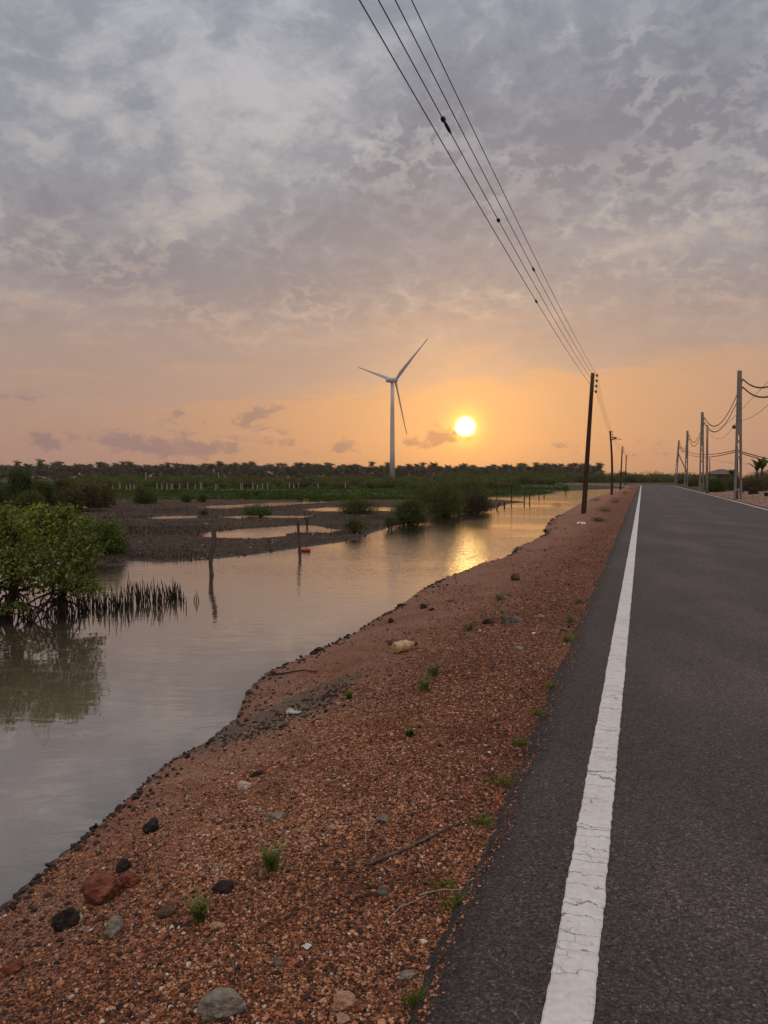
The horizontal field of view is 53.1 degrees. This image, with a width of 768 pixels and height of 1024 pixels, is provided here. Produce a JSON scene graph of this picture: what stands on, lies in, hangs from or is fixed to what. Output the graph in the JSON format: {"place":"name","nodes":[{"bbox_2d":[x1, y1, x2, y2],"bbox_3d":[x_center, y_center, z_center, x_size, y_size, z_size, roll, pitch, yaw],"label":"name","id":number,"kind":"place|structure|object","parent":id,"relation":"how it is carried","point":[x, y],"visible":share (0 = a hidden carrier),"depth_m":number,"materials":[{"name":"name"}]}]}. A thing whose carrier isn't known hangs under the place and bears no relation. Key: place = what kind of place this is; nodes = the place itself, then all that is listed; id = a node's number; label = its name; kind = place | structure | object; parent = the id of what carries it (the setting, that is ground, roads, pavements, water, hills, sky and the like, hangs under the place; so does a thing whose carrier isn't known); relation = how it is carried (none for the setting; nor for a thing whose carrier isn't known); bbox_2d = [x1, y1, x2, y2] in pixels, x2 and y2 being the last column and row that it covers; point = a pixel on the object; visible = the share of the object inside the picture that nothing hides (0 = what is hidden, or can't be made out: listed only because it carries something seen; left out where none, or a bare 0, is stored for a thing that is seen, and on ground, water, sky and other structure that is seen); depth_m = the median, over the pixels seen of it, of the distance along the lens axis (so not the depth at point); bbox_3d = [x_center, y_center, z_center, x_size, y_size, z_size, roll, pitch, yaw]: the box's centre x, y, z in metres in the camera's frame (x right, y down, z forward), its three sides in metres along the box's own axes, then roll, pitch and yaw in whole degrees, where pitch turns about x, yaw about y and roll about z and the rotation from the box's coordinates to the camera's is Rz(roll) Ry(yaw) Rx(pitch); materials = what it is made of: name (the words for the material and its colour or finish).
{"place":"outdoors","nodes":[
{"label":"outdoors","id":0,"kind":"place"},
{"bbox_2d":[0,483,569,500],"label":"field grass","id":1,"kind":"structure","parent":0,"point":[291,493],"depth_m":88.05,"materials":[{"name":"green plant"}]},
{"bbox_2d":[0,489,621,868],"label":"water","id":2,"kind":"structure","parent":0,"point":[93,704],"depth_m":9.81,"materials":[{"name":"liquid"}]},
{"bbox_2d":[0,479,108,621],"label":"mangrove tree","id":3,"kind":"object","parent":2,"relation":"in","point":[56,530],"visible":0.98,"depth_m":11.14,"materials":[{"name":"green plant"}]},
{"bbox_2d":[208,527,216,574],"bbox_3d":[-3.586,0.991,16.062,0.178,1.352,0.105,0,3,0],"label":"wooden post","id":4,"kind":"object","parent":2,"relation":"in","point":[212,550],"visible":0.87,"depth_m":16.02,"materials":[{"name":"brown wood"}]},
{"bbox_2d":[0,499,457,563],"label":"root stubble","id":5,"kind":"object","parent":2,"relation":"on","point":[148,532],"visible":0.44,"depth_m":31.01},
{"bbox_2d":[12,504,462,564],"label":"mud clods","id":6,"kind":"object","parent":2,"relation":"on","point":[218,530],"visible":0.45,"depth_m":26.00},
{"bbox_2d":[297,519,301,552],"bbox_3d":[-2.288,0.821,20.762,0.135,1.263,0.095,0,3,0],"label":"wooden post","id":7,"kind":"object","parent":2,"relation":"in","point":[298,534],"visible":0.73,"depth_m":20.72,"materials":[{"name":"brown wood"}]},
{"bbox_2d":[0,478,767,1023],"bbox_3d":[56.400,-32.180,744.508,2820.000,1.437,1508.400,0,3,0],"label":"ground","id":8,"kind":"structure","parent":0,"point":[20,872],"depth_m":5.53,"materials":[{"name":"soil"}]},
{"bbox_2d":[0,473,11,507],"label":"field tree","id":9,"kind":"object","parent":8,"relation":"on","point":[2,494],"visible":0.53,"depth_m":50.06,"materials":[{"name":"green plant"}]},
{"bbox_2d":[2,959,23,975],"bbox_3d":[-1.372,1.683,2.844,0.071,0.062,0.062,7,-4,-6],"label":"stone","id":10,"kind":"object","parent":8,"relation":"on","point":[13,967],"visible":0.98,"depth_m":2.82,"materials":[{"name":"stone"}]},
{"bbox_2d":[3,462,35,508],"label":"field tree","id":11,"kind":"object","parent":8,"relation":"on","point":[24,481],"visible":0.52,"depth_m":47.80,"materials":[{"name":"green plant"}]},
{"bbox_2d":[10,487,46,511],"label":"bush","id":12,"kind":"object","parent":8,"relation":"on","point":[36,498],"visible":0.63,"depth_m":43.48,"materials":[{"name":"green plant"}]},
{"bbox_2d":[32,472,59,505],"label":"field tree","id":13,"kind":"object","parent":8,"relation":"on","point":[49,490],"visible":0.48,"depth_m":50.95,"materials":[{"name":"green plant"}]},
{"bbox_2d":[49,471,74,505],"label":"field tree","id":14,"kind":"object","parent":8,"relation":"on","point":[60,484],"visible":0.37,"depth_m":53.26,"materials":[{"name":"green plant"}]},
{"bbox_2d":[50,907,79,932],"bbox_3d":[-1.309,1.675,3.152,0.116,0.109,0.082,-11,5,-34],"label":"stone","id":15,"kind":"object","parent":8,"relation":"on","point":[69,917],"visible":0.91,"depth_m":3.13,"materials":[{"name":"stone"}]},
{"bbox_2d":[57,484,87,510],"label":"field tree","id":16,"kind":"object","parent":8,"relation":"on","point":[66,498],"visible":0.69,"depth_m":45.98,"materials":[{"name":"green plant"}]},
{"bbox_2d":[73,473,119,507],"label":"field tree","id":17,"kind":"object","parent":8,"relation":"on","point":[100,497],"visible":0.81,"depth_m":49.78,"materials":[{"name":"green plant"}]},
{"bbox_2d":[80,872,121,905],"bbox_3d":[-1.247,1.657,3.365,0.167,0.134,0.138,-6,7,-5],"label":"stone","id":18,"kind":"object","parent":8,"relation":"on","point":[97,889],"visible":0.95,"depth_m":3.34,"materials":[{"name":"stone"}]},
{"bbox_2d":[71,511,135,555],"bbox_3d":[-7.632,0.594,20.417,1.882,1.266,1.696,0,3,0],"label":"mangrove bush","id":19,"kind":"object","parent":8,"relation":"on","point":[105,531],"visible":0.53,"depth_m":20.19,"materials":[{"name":"green plant"}]},
{"bbox_2d":[105,915,123,938],"bbox_3d":[-1.055,1.626,2.994,0.058,0.097,0.072,1,3,22],"label":"stone","id":20,"kind":"object","parent":8,"relation":"on","point":[115,925],"visible":0.94,"depth_m":2.98,"materials":[{"name":"stone"}]},
{"bbox_2d":[116,858,130,872],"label":"stone","id":21,"kind":"object","parent":8,"relation":"on","point":[123,864],"visible":1,"depth_m":3.67,"materials":[{"name":"stone"}]},
{"bbox_2d":[119,873,141,887],"bbox_3d":[-1.153,1.669,3.479,0.102,0.072,0.070,-2,3,-6],"label":"stone","id":22,"kind":"object","parent":8,"relation":"on","point":[128,880],"visible":0.88,"depth_m":3.45,"materials":[{"name":"stone"}]},
{"bbox_2d":[131,483,159,503],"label":"field bush","id":23,"kind":"object","parent":8,"relation":"on","point":[145,495],"visible":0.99,"depth_m":56.39,"materials":[{"name":"green plant"}]},
{"bbox_2d":[142,817,158,833],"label":"stone","id":24,"kind":"object","parent":8,"relation":"on","point":[150,825],"visible":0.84,"depth_m":4.11,"materials":[{"name":"stone"}]},
{"bbox_2d":[148,475,172,483],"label":"shrub","id":25,"kind":"object","parent":8,"relation":"on","point":[161,478],"visible":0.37,"depth_m":158.70,"materials":[{"name":"green plant"}]},
{"bbox_2d":[157,901,175,918],"bbox_3d":[-0.874,1.601,3.079,0.069,0.060,0.076,-5,5,45],"label":"stone","id":26,"kind":"object","parent":8,"relation":"on","point":[166,910],"visible":0.98,"depth_m":3.06,"materials":[{"name":"stone"}]},
{"bbox_2d":[166,478,193,486],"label":"shrub","id":27,"kind":"object","parent":8,"relation":"on","point":[184,485],"visible":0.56,"depth_m":130.88,"materials":[{"name":"green plant"}]},
{"bbox_2d":[180,493,191,501],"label":"field bush","id":28,"kind":"object","parent":8,"relation":"on","point":[186,498],"visible":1,"depth_m":60.58,"materials":[{"name":"green plant"}]},
{"bbox_2d":[182,888,213,923],"bbox_3d":[-0.719,1.538,2.979,0.104,0.124,0.092,-2,3,-38],"label":"green sprout","id":29,"kind":"object","parent":8,"relation":"on","point":[199,912],"visible":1,"depth_m":2.97,"materials":[{"name":"green plant"}]},
{"bbox_2d":[197,493,206,501],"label":"field bush","id":30,"kind":"object","parent":8,"relation":"on","point":[202,497],"visible":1,"depth_m":60.58,"materials":[{"name":"green plant"}]},
{"bbox_2d":[209,922,225,929],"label":"stone","id":31,"kind":"object","parent":8,"relation":"on","point":[217,925],"visible":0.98,"depth_m":2.91,"materials":[{"name":"stone"}]},
{"bbox_2d":[197,987,246,1021],"bbox_3d":[-0.505,1.537,2.395,0.154,0.093,0.083,-2,1,-11],"label":"stone","id":32,"kind":"object","parent":8,"relation":"on","point":[216,1004],"visible":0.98,"depth_m":2.37,"materials":[{"name":"stone"}]},
{"bbox_2d":[212,880,233,893],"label":"stone","id":33,"kind":"object","parent":8,"relation":"on","point":[222,886],"visible":0.97,"depth_m":3.19,"materials":[{"name":"stone"}]},
{"bbox_2d":[237,781,251,790],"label":"stone","id":34,"kind":"object","parent":8,"relation":"on","point":[243,785],"visible":0.9,"depth_m":4.48,"materials":[{"name":"stone"}]},
{"bbox_2d":[234,478,256,487],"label":"shrub","id":35,"kind":"object","parent":8,"relation":"on","point":[247,484],"visible":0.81,"depth_m":124.48,"materials":[{"name":"green plant"}]},
{"bbox_2d":[240,503,277,516],"bbox_3d":[-6.559,-0.096,39.675,1.661,0.785,1.785,-2,3,-36],"label":"marsh bush","id":36,"kind":"object","parent":8,"relation":"on","point":[254,510],"visible":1,"depth_m":39.53,"materials":[{"name":"green plant"}]},
{"bbox_2d":[254,835,289,872],"bbox_3d":[-0.487,1.489,3.324,0.119,0.154,0.120,2,3,36],"label":"green sprout","id":37,"kind":"object","parent":8,"relation":"on","point":[271,862],"visible":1,"depth_m":3.32,"materials":[{"name":"green plant"}]},
{"bbox_2d":[267,811,284,820],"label":"stone","id":38,"kind":"object","parent":8,"relation":"on","point":[276,816],"visible":0.94,"depth_m":3.94,"materials":[{"name":"stone"}]},
{"bbox_2d":[272,956,280,967],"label":"stone","id":39,"kind":"object","parent":8,"relation":"on","point":[276,961],"visible":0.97,"depth_m":2.62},
{"bbox_2d":[269,479,284,485],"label":"shrub","id":40,"kind":"object","parent":8,"relation":"on","point":[275,482],"visible":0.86,"depth_m":150.75,"materials":[{"name":"green plant"}]},
{"bbox_2d":[0,514,565,922],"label":"shore debris","id":41,"kind":"object","parent":8,"relation":"on","point":[77,846],"visible":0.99,"depth_m":5.70,"materials":[{"name":"stone"}]},
{"bbox_2d":[267,669,316,675],"bbox_3d":[-0.897,1.611,7.699,0.635,0.128,0.107,2,3,32],"label":"stick","id":42,"kind":"object","parent":8,"relation":"on","point":[289,672],"visible":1,"depth_m":7.74,"materials":[{"name":"wood"}]},
{"bbox_2d":[290,478,305,487],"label":"shrub","id":43,"kind":"object","parent":8,"relation":"on","point":[300,484],"visible":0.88,"depth_m":125.41,"materials":[{"name":"green plant"}]},
{"bbox_2d":[0,459,605,478],"bbox_3d":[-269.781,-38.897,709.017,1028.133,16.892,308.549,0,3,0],"label":"distant wood","id":44,"kind":"object","parent":8,"relation":"on","point":[287,471],"visible":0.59,"depth_m":609.95,"materials":[{"name":"green plant"}]},
{"bbox_2d":[336,1012,349,1023],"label":"stone","id":45,"kind":"object","parent":8,"relation":"on","point":[342,1018],"visible":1,"depth_m":2.33,"materials":[{"name":"stone"}]},
{"bbox_2d":[333,990,355,1011],"bbox_3d":[-0.127,1.529,2.399,0.079,0.066,0.062,-7,-4,-11],"label":"stone","id":46,"kind":"object","parent":8,"relation":"on","point":[344,1000],"visible":0.98,"depth_m":2.38,"materials":[{"name":"stone"}]},
{"bbox_2d":[341,516,371,532],"bbox_3d":[-0.970,0.502,27.524,1.140,0.699,0.693,0,3,0],"label":"marsh bush","id":47,"kind":"object","parent":8,"relation":"on","point":[355,525],"visible":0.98,"depth_m":27.49,"materials":[{"name":"green plant"}]},
{"bbox_2d":[336,496,384,513],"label":"marsh bush","id":48,"kind":"object","parent":8,"relation":"on","point":[358,507],"visible":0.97,"depth_m":41.53,"materials":[{"name":"green plant"}]},
{"bbox_2d":[360,480,377,487],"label":"shrub","id":49,"kind":"object","parent":8,"relation":"on","point":[369,484],"visible":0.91,"depth_m":125.32,"materials":[{"name":"green plant"}]},
{"bbox_2d":[377,885,387,896],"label":"stone","id":50,"kind":"object","parent":8,"relation":"on","point":[382,890],"visible":1,"depth_m":3.03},
{"bbox_2d":[376,814,388,821],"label":"stone","id":51,"kind":"object","parent":8,"relation":"on","point":[382,817],"visible":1,"depth_m":3.72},
{"bbox_2d":[377,476,403,487],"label":"shrub","id":52,"kind":"object","parent":8,"relation":"on","point":[392,483],"visible":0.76,"depth_m":126.31,"materials":[{"name":"green plant"}]},
{"bbox_2d":[382,510,399,528],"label":"marsh bush","id":53,"kind":"object","parent":8,"relation":"on","point":[393,519],"visible":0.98,"depth_m":30.07,"materials":[{"name":"green plant"}]},
{"bbox_2d":[358,339,427,478],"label":"wind turbine","id":54,"kind":"object","parent":8,"relation":"on","point":[392,380],"visible":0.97,"depth_m":556.76,"materials":[{"name":"paint"}]},
{"bbox_2d":[383,895,426,922],"bbox_3d":[0.076,1.516,2.946,0.029,0.008,0.261,2,3,41],"label":"stick","id":55,"kind":"object","parent":8,"relation":"on","point":[399,907],"visible":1,"depth_m":2.95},
{"bbox_2d":[392,640,417,653],"bbox_3d":[0.221,1.367,7.823,0.279,0.130,0.122,-2,3,-31],"label":"plastic bottle","id":56,"kind":"object","parent":8,"relation":"on","point":[401,646],"visible":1,"depth_m":7.76,"materials":[{"name":"plastic"}]},
{"bbox_2d":[399,970,414,980],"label":"stone","id":57,"kind":"object","parent":8,"relation":"on","point":[409,975],"visible":0.98,"depth_m":2.53,"materials":[{"name":"stone"}]},
{"bbox_2d":[365,824,457,865],"bbox_3d":[0.140,1.494,3.455,0.558,0.030,0.031,-2,3,-40],"label":"stick","id":58,"kind":"object","parent":8,"relation":"on","point":[402,849],"visible":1,"depth_m":3.41,"materials":[{"name":"brown wood"}]},
{"bbox_2d":[388,492,435,524],"bbox_3d":[1.165,-0.107,32.896,2.140,1.549,1.641,0,3,0],"label":"marsh bush","id":59,"kind":"object","parent":8,"relation":"on","point":[407,514],"visible":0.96,"depth_m":32.70,"materials":[{"name":"green plant"}]},
{"bbox_2d":[397,972,431,1007],"bbox_3d":[0.109,1.538,2.413,0.149,0.112,0.133,0,3,0],"label":"grass tuft","id":60,"kind":"object","parent":8,"relation":"on","point":[410,1001],"visible":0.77,"depth_m":2.42,"materials":[{"name":"green plant"}]},
{"bbox_2d":[416,670,432,690],"bbox_3d":[0.329,1.364,6.199,0.160,0.168,0.146,0,3,0],"label":"green sprout","id":61,"kind":"object","parent":8,"relation":"on","point":[424,686],"visible":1,"depth_m":6.19,"materials":[{"name":"green plant"}]},
{"bbox_2d":[410,481,441,505],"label":"marsh bush","id":62,"kind":"object","parent":8,"relation":"on","point":[419,491],"visible":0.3,"depth_m":52.33,"materials":[{"name":"green plant"}]},
{"bbox_2d":[424,660,440,676],"bbox_3d":[0.415,1.341,6.606,0.184,0.157,0.107,0,3,0],"label":"green sprout","id":63,"kind":"object","parent":8,"relation":"on","point":[435,672],"visible":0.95,"depth_m":6.60,"materials":[{"name":"green plant"}]},
{"bbox_2d":[419,889,461,895],"bbox_3d":[0.222,1.509,3.057,0.181,0.010,0.025,-1,3,-14],"label":"root","id":64,"kind":"object","parent":8,"relation":"on","point":[433,891],"visible":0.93,"depth_m":3.05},
{"bbox_2d":[427,875,457,888],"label":"grass tuft","id":65,"kind":"object","parent":8,"relation":"on","point":[445,883],"visible":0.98,"depth_m":3.10,"materials":[{"name":"green plant"}]},
{"bbox_2d":[422,472,467,516],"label":"marsh bush","id":66,"kind":"object","parent":8,"relation":"on","point":[445,505],"visible":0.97,"depth_m":40.01,"materials":[{"name":"green plant"}]},
{"bbox_2d":[437,885,473,908],"bbox_3d":[0.272,1.511,2.973,0.172,0.115,0.139,-1,3,-19],"label":"grass tuft","id":67,"kind":"object","parent":8,"relation":"on","point":[459,898],"visible":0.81,"depth_m":2.97,"materials":[{"name":"green plant"}]},
{"bbox_2d":[436,470,490,504],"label":"marsh bush","id":68,"kind":"object","parent":8,"relation":"on","point":[466,483],"visible":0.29,"depth_m":53.27,"materials":[{"name":"green plant"}]},
{"bbox_2d":[462,617,473,630],"bbox_3d":[0.945,1.262,8.609,0.156,0.155,0.130,0,3,0],"label":"green sprout","id":69,"kind":"object","parent":8,"relation":"on","point":[470,626],"visible":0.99,"depth_m":8.60,"materials":[{"name":"green plant"}]},
{"bbox_2d":[457,485,497,512],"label":"marsh bush","id":70,"kind":"object","parent":8,"relation":"on","point":[475,504],"visible":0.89,"depth_m":43.48,"materials":[{"name":"green plant"}]},
{"bbox_2d":[460,807,502,829],"bbox_3d":[0.466,1.458,3.657,0.196,0.068,0.156,1,3,30],"label":"grass tuft","id":71,"kind":"object","parent":8,"relation":"on","point":[487,820],"visible":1,"depth_m":3.65,"materials":[{"name":"green plant"}]},
{"bbox_2d":[478,478,503,487],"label":"shrub","id":72,"kind":"object","parent":8,"relation":"on","point":[489,483],"visible":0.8,"depth_m":126.87,"materials":[{"name":"green plant"}]},
{"bbox_2d":[485,774,519,786],"bbox_3d":[0.642,1.437,4.130,0.217,0.067,0.130,0,3,0],"label":"grass tuft","id":73,"kind":"object","parent":8,"relation":"on","point":[499,782],"visible":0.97,"depth_m":4.13,"materials":[{"name":"green plant"}]},
{"bbox_2d":[500,615,522,622],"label":"stone","id":74,"kind":"object","parent":8,"relation":"on","point":[507,619],"visible":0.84,"depth_m":8.86,"materials":[{"name":"stone"}]},
{"bbox_2d":[510,736,528,746],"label":"grass tuft","id":75,"kind":"object","parent":8,"relation":"on","point":[520,743],"visible":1,"depth_m":4.73,"materials":[{"name":"green plant"}]},
{"bbox_2d":[512,474,533,483],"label":"shrub","id":76,"kind":"object","parent":8,"relation":"on","point":[521,478],"visible":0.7,"depth_m":193.65,"materials":[{"name":"green plant"}]},
{"bbox_2d":[531,475,548,484],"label":"pale bush","id":77,"kind":"object","parent":8,"relation":"on","point":[539,480],"visible":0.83,"depth_m":179.69,"materials":[{"name":"green plant"}]},
{"bbox_2d":[542,476,558,484],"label":"shrub","id":78,"kind":"object","parent":8,"relation":"on","point":[550,481],"visible":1,"depth_m":178.59,"materials":[{"name":"green plant"}]},
{"bbox_2d":[560,631,574,641],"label":"grass tuft","id":79,"kind":"object","parent":8,"relation":"on","point":[567,639],"visible":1,"depth_m":7.70,"materials":[{"name":"green plant"}]},
{"bbox_2d":[581,373,597,513],"bbox_3d":[10.033,-3.143,37.495,0.737,7.236,0.242,0,3,0],"label":"power pole","id":80,"kind":"object","parent":8,"relation":"on","point":[586,475],"visible":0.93,"depth_m":37.43,"materials":[{"name":"brown wood"}]},
{"bbox_2d":[359,0,624,455],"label":"overhead wire","id":81,"kind":"object","parent":80,"relation":"attached to","point":[536,301],"visible":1,"depth_m":8.90,"materials":[{"name":"metal"}]},
{"bbox_2d":[378,0,611,435],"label":"overhead wire","id":82,"kind":"object","parent":80,"relation":"attached to","point":[443,119],"visible":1,"depth_m":9.13,"materials":[{"name":"metal"}]},
{"bbox_2d":[395,0,626,456],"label":"overhead wire","id":83,"kind":"object","parent":80,"relation":"attached to","point":[533,269],"visible":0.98,"depth_m":10.13,"materials":[{"name":"metal"}]},
{"bbox_2d":[411,0,610,427],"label":"overhead wire","id":84,"kind":"object","parent":80,"relation":"attached to","point":[486,156],"visible":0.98,"depth_m":10.67,"materials":[{"name":"metal"}]},
{"bbox_2d":[609,431,621,494],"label":"power pole","id":85,"kind":"object","parent":8,"relation":"on","point":[611,450],"visible":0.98,"depth_m":76.77,"materials":[{"name":"brown wood"}]},
{"bbox_2d":[626,473,639,482],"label":"shrub","id":86,"kind":"object","parent":8,"relation":"on","point":[631,479],"visible":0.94,"depth_m":218.41,"materials":[{"name":"green plant"}]},
{"bbox_2d":[674,440,689,483],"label":"concrete pole","id":87,"kind":"object","parent":8,"relation":"on","point":[677,458],"visible":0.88,"depth_m":154.69,"materials":[{"name":"concrete"}]},
{"bbox_2d":[684,431,688,486],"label":"concrete pole","id":88,"kind":"object","parent":8,"relation":"on","point":[686,452],"visible":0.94,"depth_m":120.68,"materials":[{"name":"concrete"}]},
{"bbox_2d":[686,477,701,485],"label":"scrub bush","id":89,"kind":"object","parent":8,"relation":"on","point":[694,482],"visible":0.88,"depth_m":127.39,"materials":[{"name":"green plant"}]},
{"bbox_2d":[699,412,703,490],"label":"concrete pole","id":90,"kind":"object","parent":8,"relation":"on","point":[702,439],"visible":0.94,"depth_m":87.71,"materials":[{"name":"concrete"}]},
{"bbox_2d":[705,425,707,492],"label":"round post","id":91,"kind":"object","parent":8,"relation":"on","point":[706,488],"visible":0.85,"depth_m":73.77,"materials":[{"name":"concrete"}]},
{"bbox_2d":[703,476,728,491],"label":"scrub bush","id":92,"kind":"object","parent":8,"relation":"on","point":[716,486],"visible":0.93,"depth_m":81.59,"materials":[{"name":"green plant"}]},
{"bbox_2d":[704,469,733,482],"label":"house","id":93,"kind":"structure","parent":8,"relation":"on","point":[719,473],"depth_m":182.54,"materials":[{"name":"tile"}]},
{"bbox_2d":[721,476,747,490],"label":"scrub bush","id":94,"kind":"object","parent":8,"relation":"on","point":[729,484],"visible":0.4,"depth_m":83.52,"materials":[{"name":"green plant"}]},
{"bbox_2d":[708,491,767,507],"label":"rubble","id":95,"kind":"object","parent":8,"relation":"on","point":[746,497],"visible":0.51,"depth_m":59.78,"materials":[{"name":"stone"}]},
{"bbox_2d":[734,370,742,499],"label":"concrete pole","id":96,"kind":"object","parent":8,"relation":"on","point":[738,409],"visible":0.95,"depth_m":55.74,"materials":[{"name":"concrete"}]},
{"bbox_2d":[680,387,767,451],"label":"twisted cable","id":97,"kind":"object","parent":96,"relation":"hanging from","point":[731,413],"visible":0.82,"depth_m":60.32,"materials":[{"name":"metal"}]},
{"bbox_2d":[680,379,767,448],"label":"twisted cable","id":98,"kind":"object","parent":96,"relation":"hanging from","point":[730,408],"visible":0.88,"depth_m":61.99,"materials":[{"name":"metal"}]},
{"bbox_2d":[738,475,767,490],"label":"scrub bush","id":99,"kind":"object","parent":8,"relation":"on","point":[758,483],"visible":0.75,"depth_m":77.53,"materials":[{"name":"green plant"}]},
{"bbox_2d":[752,457,767,479],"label":"palm tree","id":100,"kind":"object","parent":8,"relation":"on","point":[762,464],"visible":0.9,"depth_m":87.80,"materials":[{"name":"green plant"}]},
{"bbox_2d":[0,0,767,477],"label":"sky","id":101,"kind":"structure","parent":0,"point":[215,214],"materials":[{"name":"grey"}]},
{"bbox_2d":[407,483,767,1023],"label":"road","id":102,"kind":"structure","parent":0,"point":[684,936],"depth_m":3.68,"materials":[{"name":"asphalt"}]},
{"bbox_2d":[540,483,640,1023],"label":"road marking","id":103,"kind":"object","parent":102,"relation":"on","point":[571,994],"visible":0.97,"depth_m":3.17,"materials":[{"name":"paint"}]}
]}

